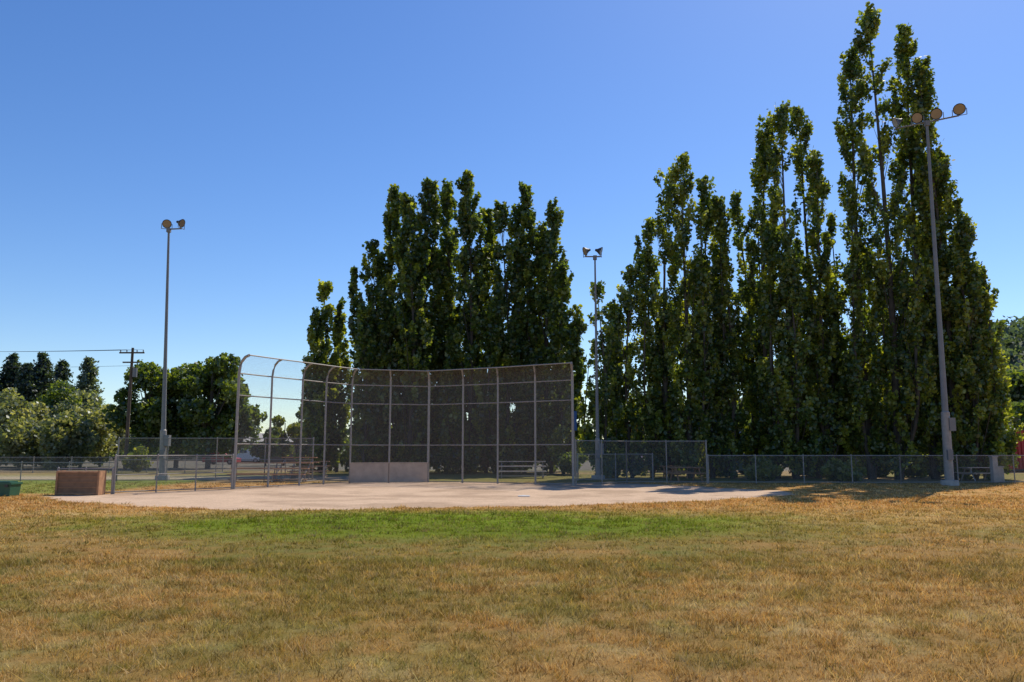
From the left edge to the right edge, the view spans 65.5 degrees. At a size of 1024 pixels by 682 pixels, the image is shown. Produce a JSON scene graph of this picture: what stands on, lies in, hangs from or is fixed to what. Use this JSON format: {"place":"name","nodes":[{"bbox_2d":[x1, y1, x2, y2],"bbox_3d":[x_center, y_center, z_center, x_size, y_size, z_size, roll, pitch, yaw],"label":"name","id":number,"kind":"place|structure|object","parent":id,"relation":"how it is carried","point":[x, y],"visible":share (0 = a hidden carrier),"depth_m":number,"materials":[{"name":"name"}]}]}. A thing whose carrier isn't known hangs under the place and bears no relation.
{"place":"outdoors","nodes":[
{"label":"outdoors","id":0,"kind":"place"},
{"bbox_2d":[241,433,348,461],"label":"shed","id":1,"kind":"structure","parent":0,"point":[290,455],"depth_m":119.75,"materials":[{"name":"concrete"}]},
{"bbox_2d":[0,480,1023,681],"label":"grass","id":2,"kind":"structure","parent":0,"point":[889,564],"depth_m":10.06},
{"bbox_2d":[0,458,1023,681],"bbox_3d":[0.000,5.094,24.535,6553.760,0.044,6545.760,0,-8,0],"label":"ground","id":3,"kind":"structure","parent":0,"point":[363,496],"depth_m":13.05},
{"bbox_2d":[0,352,21,458],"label":"conifer tree","id":4,"kind":"object","parent":3,"relation":"on","point":[8,375],"visible":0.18,"depth_m":114.68,"materials":[{"name":"green plant"}]},
{"bbox_2d":[0,481,22,495],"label":"equipment bin","id":5,"kind":"object","parent":3,"relation":"on","point":[8,488],"visible":0.97,"depth_m":29.80,"materials":[{"name":"green plastic"}]},
{"bbox_2d":[1,362,45,460],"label":"conifer tree","id":6,"kind":"object","parent":3,"relation":"on","point":[25,382],"visible":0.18,"depth_m":109.70,"materials":[{"name":"green plant"}]},
{"bbox_2d":[0,387,52,467],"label":"olive tree","id":7,"kind":"object","parent":3,"relation":"on","point":[12,408],"visible":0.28,"depth_m":80.34,"materials":[{"name":"green plant"}]},
{"bbox_2d":[0,416,55,468],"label":"olive tree","id":8,"kind":"object","parent":3,"relation":"on","point":[22,440],"visible":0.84,"depth_m":73.25,"materials":[{"name":"green plant"}]},
{"bbox_2d":[13,352,61,401],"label":"conifer tree","id":9,"kind":"object","parent":3,"relation":"on","point":[45,371],"visible":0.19,"depth_m":111.83,"materials":[{"name":"green plant"}]},
{"bbox_2d":[33,380,83,417],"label":"olive tree","id":10,"kind":"object","parent":3,"relation":"on","point":[51,399],"visible":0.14,"depth_m":86.85,"materials":[{"name":"green plant"}]},
{"bbox_2d":[0,461,117,480],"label":"chain link fence","id":11,"kind":"object","parent":3,"relation":"on","point":[21,462],"visible":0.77,"depth_m":44.53,"materials":[{"name":"metal"}]},
{"bbox_2d":[51,359,73,392],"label":"conifer tree","id":12,"kind":"object","parent":3,"relation":"on","point":[62,371],"visible":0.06,"depth_m":118.19,"materials":[{"name":"green plant"}]},
{"bbox_2d":[38,410,100,469],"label":"olive tree","id":13,"kind":"object","parent":3,"relation":"on","point":[72,435],"visible":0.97,"depth_m":72.16,"materials":[{"name":"green plant"}]},
{"bbox_2d":[55,470,106,494],"bbox_3d":[-16.745,5.502,30.939,1.632,0.920,0.600,0,-8,-3],"label":"storage box","id":14,"kind":"object","parent":3,"relation":"on","point":[80,482],"visible":0.99,"depth_m":30.69,"materials":[{"name":"brown wood"}]},
{"bbox_2d":[47,388,117,467],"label":"olive tree","id":15,"kind":"object","parent":3,"relation":"on","point":[103,431],"visible":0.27,"depth_m":79.51,"materials":[{"name":"green plant"}]},
{"bbox_2d":[57,467,113,493],"bbox_3d":[-16.814,5.495,31.369,2.123,1.070,0.079,1,-8,-7],"label":"chain link fence","id":16,"kind":"object","parent":3,"relation":"on","point":[86,468],"visible":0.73,"depth_m":31.43,"materials":[{"name":"metal"}]},
{"bbox_2d":[73,356,114,458],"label":"conifer tree","id":17,"kind":"object","parent":3,"relation":"on","point":[87,378],"visible":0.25,"depth_m":107.88,"materials":[{"name":"green plant"}]},
{"bbox_2d":[88,403,130,466],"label":"olive tree","id":18,"kind":"object","parent":3,"relation":"on","point":[120,432],"visible":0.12,"depth_m":85.19,"materials":[{"name":"green plant"}]},
{"bbox_2d":[0,456,223,472],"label":"chain link fence","id":19,"kind":"object","parent":3,"relation":"on","point":[34,467],"visible":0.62,"depth_m":61.24,"materials":[{"name":"metal"}]},
{"bbox_2d":[119,348,144,469],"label":"utility pole","id":20,"kind":"object","parent":3,"relation":"on","point":[133,372],"visible":1,"depth_m":69.98,"materials":[{"name":"brown wood"}]},
{"bbox_2d":[0,350,115,367],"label":"power lines","id":21,"kind":"object","parent":20,"relation":"attached to","point":[49,351],"visible":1,"depth_m":70.40,"materials":[{"name":"grey metal"}]},
{"bbox_2d":[123,446,153,471],"bbox_3d":[-29.020,9.125,61.384,2.514,2.140,1.978,0,-8,0],"label":"shrub","id":22,"kind":"object","parent":3,"relation":"on","point":[136,457],"visible":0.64,"depth_m":61.11,"materials":[{"name":"green plant"}]},
{"bbox_2d":[101,359,189,467],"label":"maple tree","id":23,"kind":"object","parent":3,"relation":"on","point":[143,413],"visible":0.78,"depth_m":75.95,"materials":[{"name":"green plant"}]},
{"bbox_2d":[155,219,184,479],"bbox_3d":[-20.951,0.367,48.450,1.368,15.890,0.829,-2,-8,16],"label":"floodlight pole","id":24,"kind":"object","parent":3,"relation":"on","point":[166,224],"visible":0.97,"depth_m":48.18,"materials":[{"name":"metal"}]},
{"bbox_2d":[113,454,233,493],"bbox_3d":[-14.096,5.537,33.508,0.080,1.570,5.190,-7,-10,40],"label":"chain link fence","id":25,"kind":"object","parent":3,"relation":"on","point":[157,473],"visible":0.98,"depth_m":33.24,"materials":[{"name":"metal"}]},
{"bbox_2d":[148,363,204,467],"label":"maple tree","id":26,"kind":"object","parent":3,"relation":"on","point":[175,429],"visible":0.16,"depth_m":77.72,"materials":[{"name":"green plant"}]},
{"bbox_2d":[176,352,247,468],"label":"maple tree","id":27,"kind":"object","parent":3,"relation":"on","point":[200,418],"visible":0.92,"depth_m":75.89,"materials":[{"name":"green plant"}]},
{"bbox_2d":[116,437,313,480],"bbox_3d":[-16.704,6.667,45.011,10.788,2.470,0.080,1,-8,-5],"label":"chain link fence","id":28,"kind":"object","parent":3,"relation":"on","point":[185,479],"visible":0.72,"depth_m":44.93,"materials":[{"name":"metal"}]},
{"bbox_2d":[211,379,267,466],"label":"maple tree","id":29,"kind":"object","parent":3,"relation":"on","point":[232,405],"visible":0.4,"depth_m":77.73,"materials":[{"name":"green plant"}]},
{"bbox_2d":[227,447,260,461],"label":"white van","id":30,"kind":"object","parent":3,"relation":"on","point":[241,456],"visible":0.19,"depth_m":109.95,"materials":[{"name":"paint"}]},
{"bbox_2d":[227,462,278,481],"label":"bleachers","id":31,"kind":"object","parent":3,"relation":"on","point":[254,473],"visible":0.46,"depth_m":44.14,"materials":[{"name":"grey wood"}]},
{"bbox_2d":[249,428,281,464],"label":"tree","id":32,"kind":"object","parent":3,"relation":"on","point":[263,448],"visible":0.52,"depth_m":88.84,"materials":[{"name":"green plant"}]},
{"bbox_2d":[267,414,299,465],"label":"tree","id":33,"kind":"object","parent":3,"relation":"on","point":[293,427],"visible":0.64,"depth_m":90.82,"materials":[{"name":"green plant"}]},
{"bbox_2d":[270,457,318,481],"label":"bleachers","id":34,"kind":"object","parent":3,"relation":"on","point":[285,473],"visible":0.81,"depth_m":43.86,"materials":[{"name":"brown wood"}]},
{"bbox_2d":[286,410,305,464],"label":"tree","id":35,"kind":"object","parent":3,"relation":"on","point":[299,417],"visible":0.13,"depth_m":94.07,"materials":[{"name":"green plant"}]},
{"bbox_2d":[287,461,329,477],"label":"bleachers","id":36,"kind":"object","parent":3,"relation":"on","point":[294,466],"visible":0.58,"depth_m":50.11,"materials":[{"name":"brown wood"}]},
{"bbox_2d":[293,307,329,472],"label":"poplar tree","id":37,"kind":"object","parent":3,"relation":"on","point":[319,354],"visible":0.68,"depth_m":61.41,"materials":[{"name":"green plant"}]},
{"bbox_2d":[298,279,347,472],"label":"poplar tree","id":38,"kind":"object","parent":3,"relation":"on","point":[325,290],"visible":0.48,"depth_m":62.99,"materials":[{"name":"green plant"}]},
{"bbox_2d":[323,296,353,471],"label":"poplar tree","id":39,"kind":"object","parent":3,"relation":"on","point":[339,332],"visible":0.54,"depth_m":64.09,"materials":[{"name":"green plant"}]},
{"bbox_2d":[342,302,389,463],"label":"poplar tree","id":40,"kind":"object","parent":3,"relation":"on","point":[366,344],"visible":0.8,"depth_m":59.83,"materials":[{"name":"green plant"}]},
{"bbox_2d":[346,239,400,463],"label":"poplar tree","id":41,"kind":"object","parent":3,"relation":"on","point":[377,265],"visible":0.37,"depth_m":62.35,"materials":[{"name":"green plant"}]},
{"bbox_2d":[371,440,388,458],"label":"shrub","id":42,"kind":"object","parent":3,"relation":"on","point":[382,450],"visible":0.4,"depth_m":58.98,"materials":[{"name":"green plant"}]},
{"bbox_2d":[364,183,429,461],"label":"poplar tree","id":43,"kind":"object","parent":3,"relation":"on","point":[391,221],"visible":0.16,"depth_m":64.44,"materials":[{"name":"green plant"}]},
{"bbox_2d":[232,354,574,488],"bbox_3d":[-5.271,4.206,40.310,15.979,6.063,6.266,2,-8,-12],"label":"backstop","id":44,"kind":"object","parent":3,"relation":"on","point":[406,471],"visible":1,"depth_m":41.66,"materials":[{"name":"metal"}]},
{"bbox_2d":[378,192,434,461],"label":"poplar tree","id":45,"kind":"object","parent":3,"relation":"on","point":[417,278],"visible":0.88,"depth_m":60.83,"materials":[{"name":"green plant"}]},
{"bbox_2d":[393,451,437,469],"bbox_3d":[-7.171,9.028,59.399,3.410,1.820,3.636,0,-8,0],"label":"shrub","id":46,"kind":"object","parent":3,"relation":"on","point":[421,456],"visible":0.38,"depth_m":58.49,"materials":[{"name":"green plant"}]},
{"bbox_2d":[393,177,453,472],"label":"poplar tree","id":47,"kind":"object","parent":3,"relation":"on","point":[431,208],"visible":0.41,"depth_m":63.30,"materials":[{"name":"green plant"}]},
{"bbox_2d":[427,178,468,471],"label":"poplar tree","id":48,"kind":"object","parent":3,"relation":"on","point":[448,203],"visible":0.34,"depth_m":64.60,"materials":[{"name":"green plant"}]},
{"bbox_2d":[435,446,479,473],"bbox_3d":[-4.114,8.775,59.261,3.562,2.260,3.886,0,-8,0],"label":"shrub","id":49,"kind":"object","parent":3,"relation":"on","point":[454,461],"visible":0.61,"depth_m":58.76,"materials":[{"name":"green plant"}]},
{"bbox_2d":[0,401,917,460],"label":"distant trees","id":50,"kind":"object","parent":3,"relation":"on","point":[170,452],"visible":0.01,"depth_m":141.40,"materials":[{"name":"green plant"}]},
{"bbox_2d":[433,169,498,472],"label":"poplar tree","id":51,"kind":"object","parent":3,"relation":"on","point":[467,219],"visible":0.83,"depth_m":61.34,"materials":[{"name":"green plant"}]},
{"bbox_2d":[464,206,506,472],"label":"poplar tree","id":52,"kind":"object","parent":3,"relation":"on","point":[490,235],"visible":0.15,"depth_m":63.88,"materials":[{"name":"green plant"}]},
{"bbox_2d":[472,199,531,472],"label":"poplar tree","id":53,"kind":"object","parent":3,"relation":"on","point":[502,299],"visible":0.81,"depth_m":60.91,"materials":[{"name":"green plant"}]},
{"bbox_2d":[487,447,527,473],"bbox_3d":[-0.272,8.900,59.270,3.162,2.029,3.904,0,-8,0],"label":"shrub","id":54,"kind":"object","parent":3,"relation":"on","point":[513,456],"visible":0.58,"depth_m":58.71,"materials":[{"name":"green plant"}]},
{"bbox_2d":[499,461,546,477],"bbox_3d":[0.646,8.088,50.196,3.000,1.021,1.940,0,-8,0],"label":"bench","id":55,"kind":"object","parent":3,"relation":"on","point":[542,470],"visible":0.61,"depth_m":50.17,"materials":[{"name":"silver metal"}]},
{"bbox_2d":[501,181,549,472],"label":"poplar tree","id":56,"kind":"object","parent":3,"relation":"on","point":[524,216],"visible":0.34,"depth_m":63.53,"materials":[{"name":"green plant"}]},
{"bbox_2d":[517,197,570,473],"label":"poplar tree","id":57,"kind":"object","parent":3,"relation":"on","point":[547,246],"visible":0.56,"depth_m":62.05,"materials":[{"name":"green plant"}]},
{"bbox_2d":[538,259,591,473],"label":"poplar tree","id":58,"kind":"object","parent":3,"relation":"on","point":[568,339],"visible":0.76,"depth_m":59.91,"materials":[{"name":"green plant"}]},
{"bbox_2d":[547,424,584,464],"bbox_3d":[3.929,7.553,57.427,2.940,3.107,2.853,0,-8,0],"label":"shrub","id":59,"kind":"object","parent":3,"relation":"on","point":[557,435],"visible":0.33,"depth_m":56.98,"materials":[{"name":"green plant"}]},
{"bbox_2d":[557,452,588,473],"bbox_3d":[4.213,8.426,55.296,2.200,1.742,2.334,0,-8,0],"label":"shrub","id":60,"kind":"object","parent":3,"relation":"on","point":[564,463],"visible":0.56,"depth_m":54.66,"materials":[{"name":"green plant"}]},
{"bbox_2d":[582,247,604,478],"bbox_3d":[4.990,1.221,48.285,1.261,14.153,0.840,0,-8,0],"label":"floodlight pole","id":61,"kind":"object","parent":3,"relation":"on","point":[585,253],"visible":0.97,"depth_m":48.09,"materials":[{"name":"metal"}]},
{"bbox_2d":[574,280,624,477],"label":"poplar tree","id":62,"kind":"object","parent":3,"relation":"on","point":[603,393],"visible":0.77,"depth_m":49.50,"materials":[{"name":"green plant"}]},
{"bbox_2d":[577,453,653,480],"bbox_3d":[5.979,7.249,45.941,4.638,1.570,0.078,2,-8,-13],"label":"chain link fence","id":63,"kind":"object","parent":3,"relation":"on","point":[644,478],"visible":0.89,"depth_m":45.89,"materials":[{"name":"metal"}]},
{"bbox_2d":[598,302,640,476],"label":"poplar tree","id":64,"kind":"object","parent":3,"relation":"on","point":[632,399],"visible":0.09,"depth_m":51.62,"materials":[{"name":"green plant"}]},
{"bbox_2d":[602,261,661,477],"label":"poplar tree","id":65,"kind":"object","parent":3,"relation":"on","point":[628,305],"visible":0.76,"depth_m":51.01,"materials":[{"name":"green plant"}]},
{"bbox_2d":[575,439,707,484],"bbox_3d":[6.503,6.277,41.445,7.420,2.270,1.462,2,-8,-16],"label":"chain link fence","id":66,"kind":"object","parent":3,"relation":"on","point":[626,474],"visible":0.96,"depth_m":41.79,"materials":[{"name":"metal"}]},
{"bbox_2d":[627,217,677,476],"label":"poplar tree","id":67,"kind":"object","parent":3,"relation":"on","point":[647,233],"visible":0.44,"depth_m":51.42,"materials":[{"name":"green plant"}]},
{"bbox_2d":[629,167,694,477],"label":"poplar tree","id":68,"kind":"object","parent":3,"relation":"on","point":[648,268],"visible":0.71,"depth_m":51.06,"materials":[{"name":"green plant"}]},
{"bbox_2d":[664,467,704,480],"bbox_3d":[9.887,7.588,45.389,1.900,0.792,1.750,2,-8,-11],"label":"picnic table","id":69,"kind":"object","parent":3,"relation":"on","point":[678,473],"visible":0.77,"depth_m":45.14,"materials":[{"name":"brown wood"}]},
{"bbox_2d":[673,282,704,475],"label":"poplar tree","id":70,"kind":"object","parent":3,"relation":"on","point":[681,355],"visible":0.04,"depth_m":55.45,"materials":[{"name":"green plant"}]},
{"bbox_2d":[655,151,724,477],"bbox_3d":[10.954,-1.946,50.841,4.474,21.216,4.012,0,-8,0],"label":"poplar tree","id":71,"kind":"object","parent":3,"relation":"on","point":[699,277],"visible":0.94,"depth_m":50.00,"materials":[{"name":"green plant"}]},
{"bbox_2d":[688,174,741,477],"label":"poplar tree","id":72,"kind":"object","parent":3,"relation":"on","point":[704,204],"visible":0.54,"depth_m":50.92,"materials":[{"name":"green plant"}]},
{"bbox_2d":[694,195,761,478],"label":"poplar tree","id":73,"kind":"object","parent":3,"relation":"on","point":[733,326],"visible":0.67,"depth_m":50.17,"materials":[{"name":"green plant"}]},
{"bbox_2d":[731,287,756,472],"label":"poplar tree","id":74,"kind":"object","parent":3,"relation":"on","point":[744,398],"visible":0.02,"depth_m":55.31,"materials":[{"name":"green plant"}]},
{"bbox_2d":[726,189,773,468],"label":"poplar tree","id":75,"kind":"object","parent":3,"relation":"on","point":[737,217],"visible":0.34,"depth_m":52.39,"materials":[{"name":"green plant"}]},
{"bbox_2d":[743,454,775,479],"bbox_3d":[14.370,7.354,46.447,2.001,1.612,1.973,0,-8,0],"label":"shrub","id":76,"kind":"object","parent":3,"relation":"on","point":[748,473],"visible":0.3,"depth_m":46.12,"materials":[{"name":"green plant"}]},
{"bbox_2d":[734,114,791,478],"bbox_3d":[16.094,-3.215,50.870,3.565,23.705,3.943,0,-8,0],"label":"poplar tree","id":77,"kind":"object","parent":3,"relation":"on","point":[759,178],"visible":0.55,"depth_m":50.92,"materials":[{"name":"green plant"}]},
{"bbox_2d":[753,462,782,480],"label":"shrub","id":78,"kind":"object","parent":3,"relation":"on","point":[770,472],"visible":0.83,"depth_m":45.14,"materials":[{"name":"green plant"}]},
{"bbox_2d":[748,99,824,478],"bbox_3d":[16.830,-3.642,49.427,4.438,24.185,4.009,0,-8,0],"label":"poplar tree","id":79,"kind":"object","parent":3,"relation":"on","point":[789,410],"visible":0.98,"depth_m":48.35,"materials":[{"name":"green plant"}]},
{"bbox_2d":[786,105,849,477],"bbox_3d":[19.314,-3.499,51.319,4.509,24.587,3.657,-7,-10,41],"label":"poplar tree","id":80,"kind":"object","parent":3,"relation":"on","point":[804,128],"visible":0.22,"depth_m":51.94,"materials":[{"name":"green plant"}]},
{"bbox_2d":[801,146,854,477],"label":"poplar tree","id":81,"kind":"object","parent":3,"relation":"on","point":[832,430],"visible":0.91,"depth_m":49.17,"materials":[{"name":"green plant"}]},
{"bbox_2d":[820,457,852,480],"bbox_3d":[18.559,7.246,45.004,2.122,1.409,1.859,7,-10,-41],"label":"shrub","id":82,"kind":"object","parent":3,"relation":"on","point":[831,470],"visible":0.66,"depth_m":44.79,"materials":[{"name":"green plant"}]},
{"bbox_2d":[823,290,855,462],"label":"poplar tree","id":83,"kind":"object","parent":3,"relation":"on","point":[840,448],"visible":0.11,"depth_m":50.06,"materials":[{"name":"green plant"}]},
{"bbox_2d":[836,466,866,481],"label":"shrub","id":84,"kind":"object","parent":3,"relation":"on","point":[849,474],"visible":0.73,"depth_m":44.00,"materials":[{"name":"green plant"}]},
{"bbox_2d":[707,454,1023,483],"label":"chain link fence","id":85,"kind":"object","parent":3,"relation":"on","point":[900,464],"visible":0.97,"depth_m":41.50,"materials":[{"name":"metal"}]},
{"bbox_2d":[832,46,909,478],"bbox_3d":[21.784,-5.539,49.830,4.031,28.052,3.938,0,-8,0],"label":"poplar tree","id":86,"kind":"object","parent":3,"relation":"on","point":[857,377],"visible":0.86,"depth_m":48.76,"materials":[{"name":"green plant"}]},
{"bbox_2d":[846,246,901,454],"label":"poplar tree","id":87,"kind":"object","parent":3,"relation":"on","point":[866,308],"visible":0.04,"depth_m":54.54,"materials":[{"name":"green plant"}]},
{"bbox_2d":[857,461,893,476],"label":"shrub","id":88,"kind":"object","parent":3,"relation":"on","point":[884,471],"visible":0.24,"depth_m":51.10,"materials":[{"name":"green plant"}]},
{"bbox_2d":[849,1,940,479],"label":"poplar tree","id":89,"kind":"object","parent":3,"relation":"on","point":[909,393],"visible":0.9,"depth_m":47.97,"materials":[{"name":"green plant"}]},
{"bbox_2d":[904,456,929,476],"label":"shrub","id":90,"kind":"object","parent":3,"relation":"on","point":[922,470],"visible":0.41,"depth_m":50.73,"materials":[{"name":"green plant"}]},
{"bbox_2d":[904,237,941,475],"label":"poplar tree","id":91,"kind":"object","parent":3,"relation":"on","point":[911,276],"visible":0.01,"depth_m":54.60,"materials":[{"name":"green plant"}]},
{"bbox_2d":[880,23,976,478],"bbox_3d":[25.387,-6.149,49.830,5.264,29.257,4.616,0,-8,0],"label":"poplar tree","id":92,"kind":"object","parent":3,"relation":"on","point":[904,49],"visible":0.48,"depth_m":49.72,"materials":[{"name":"green plant"}]},
{"bbox_2d":[892,103,966,485],"bbox_3d":[21.879,-2.508,40.580,3.543,19.439,0.847,-5,-9,34],"label":"floodlight pole","id":93,"kind":"object","parent":3,"relation":"on","point":[948,424],"visible":0.99,"depth_m":40.44,"materials":[{"name":"metal"}]},
{"bbox_2d":[906,61,994,479],"bbox_3d":[26.422,-4.783,48.593,4.099,26.221,3.910,0,-8,0],"label":"poplar tree","id":94,"kind":"object","parent":3,"relation":"on","point":[958,234],"visible":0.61,"depth_m":47.93,"materials":[{"name":"green plant"}]},
{"bbox_2d":[920,154,1001,471],"bbox_3d":[27.153,-1.866,48.741,4.310,20.464,3.301,-2,-8,14],"label":"poplar tree","id":95,"kind":"object","parent":3,"relation":"on","point":[971,232],"visible":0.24,"depth_m":48.36,"materials":[{"name":"green plant"}]},
{"bbox_2d":[938,246,1014,479],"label":"poplar tree","id":96,"kind":"object","parent":3,"relation":"on","point":[955,296],"visible":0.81,"depth_m":46.50,"materials":[{"name":"green plant"}]},
{"bbox_2d":[954,467,1004,480],"bbox_3d":[26.613,7.588,45.389,1.900,0.792,1.750,1,-8,-6],"label":"picnic table","id":97,"kind":"object","parent":3,"relation":"on","point":[971,473],"visible":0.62,"depth_m":45.29,"materials":[{"name":"silver metal"}]},
{"bbox_2d":[960,267,1023,479],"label":"poplar tree","id":98,"kind":"object","parent":3,"relation":"on","point":[1009,446],"visible":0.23,"depth_m":46.56,"materials":[{"name":"green plant"}]},
{"bbox_2d":[988,456,1004,482],"bbox_3d":[26.272,6.947,43.156,1.135,1.410,0.477,6,-10,-37],"label":"utility box","id":99,"kind":"object","parent":3,"relation":"on","point":[1000,472],"visible":0.71,"depth_m":42.89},
{"bbox_2d":[1004,369,1023,402],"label":"background tree","id":100,"kind":"object","parent":3,"relation":"on","point":[1019,374],"visible":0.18,"depth_m":112.83,"materials":[{"name":"green plant"}]},
{"bbox_2d":[1005,365,1023,401],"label":"background tree","id":101,"kind":"object","parent":3,"relation":"on","point":[1013,383],"visible":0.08,"depth_m":114.21,"materials":[{"name":"green plant"}]},
{"bbox_2d":[1006,428,1023,470],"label":"shipping container","id":102,"kind":"object","parent":3,"relation":"on","point":[1020,447],"visible":0.16,"depth_m":64.07,"materials":[{"name":"red paint"}]},
{"bbox_2d":[1006,400,1023,427],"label":"background tree","id":103,"kind":"object","parent":3,"relation":"on","point":[1018,407],"visible":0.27,"depth_m":97.02,"materials":[{"name":"green plant"}]},
{"bbox_2d":[0,0,1023,438],"label":"sky","id":104,"kind":"structure","parent":0,"point":[279,132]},
{"bbox_2d":[740,339,1023,441],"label":"hill","id":105,"kind":"structure","parent":0,"point":[1013,359],"depth_m":308.62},
{"bbox_2d":[869,316,1023,411],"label":"hillside trees","id":106,"kind":"object","parent":105,"relation":"on","point":[1014,330],"visible":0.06,"depth_m":310.21,"materials":[{"name":"green plant"}]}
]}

